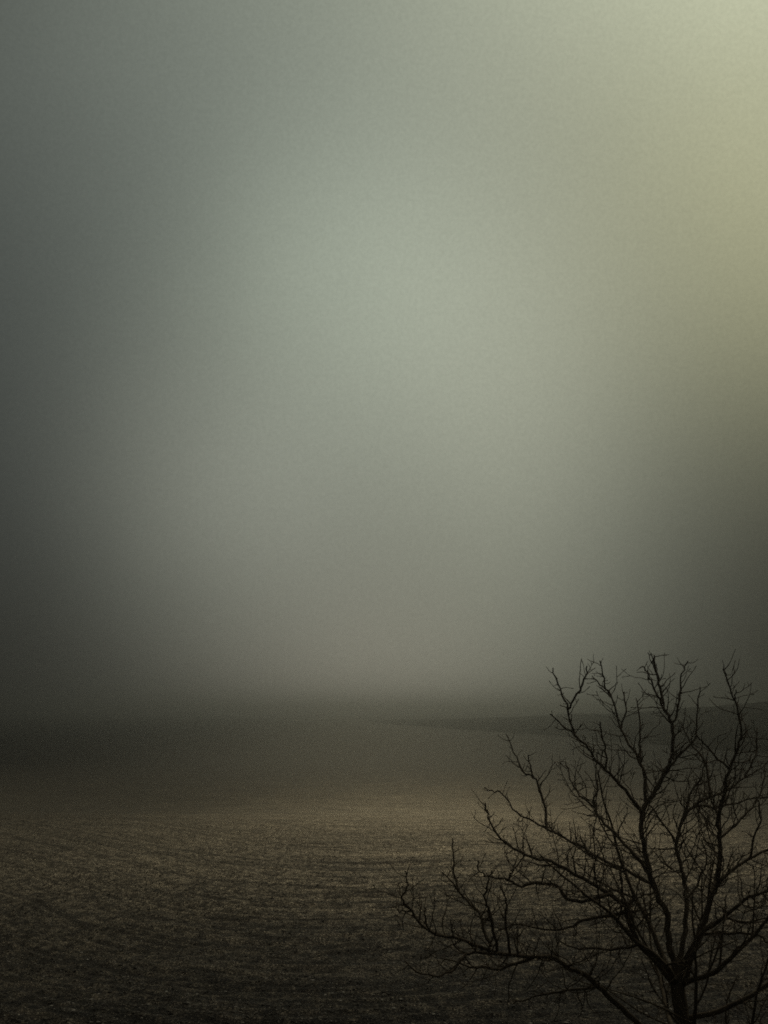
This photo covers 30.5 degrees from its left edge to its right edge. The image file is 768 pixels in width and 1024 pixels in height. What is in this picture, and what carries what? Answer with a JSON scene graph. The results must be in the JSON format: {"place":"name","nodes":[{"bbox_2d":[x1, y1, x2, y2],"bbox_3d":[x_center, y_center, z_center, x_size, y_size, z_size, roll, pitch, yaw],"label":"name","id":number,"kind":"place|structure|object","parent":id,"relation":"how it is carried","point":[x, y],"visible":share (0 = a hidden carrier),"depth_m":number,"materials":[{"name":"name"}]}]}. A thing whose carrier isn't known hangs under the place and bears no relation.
{"place":"outdoors","nodes":[
{"label":"outdoors","id":0,"kind":"place"},
{"bbox_2d":[0,715,767,1023],"bbox_3d":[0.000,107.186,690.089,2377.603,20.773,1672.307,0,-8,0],"label":"field","id":1,"kind":"structure","parent":0,"point":[350,771],"depth_m":56.99,"materials":[{"name":"soil"}]},
{"bbox_2d":[364,649,767,1023],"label":"bare tree","id":2,"kind":"object","parent":1,"relation":"on","point":[676,974],"visible":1,"depth_m":14.43,"materials":[{"name":"black plant"}]},
{"bbox_2d":[0,0,767,715],"label":"sky","id":3,"kind":"structure","parent":0,"point":[357,357],"materials":[{"name":"grey"}]},
{"bbox_2d":[366,701,767,753],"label":"hill","id":4,"kind":"structure","parent":0,"point":[717,722],"depth_m":283.84,"materials":[{"name":"grey"}]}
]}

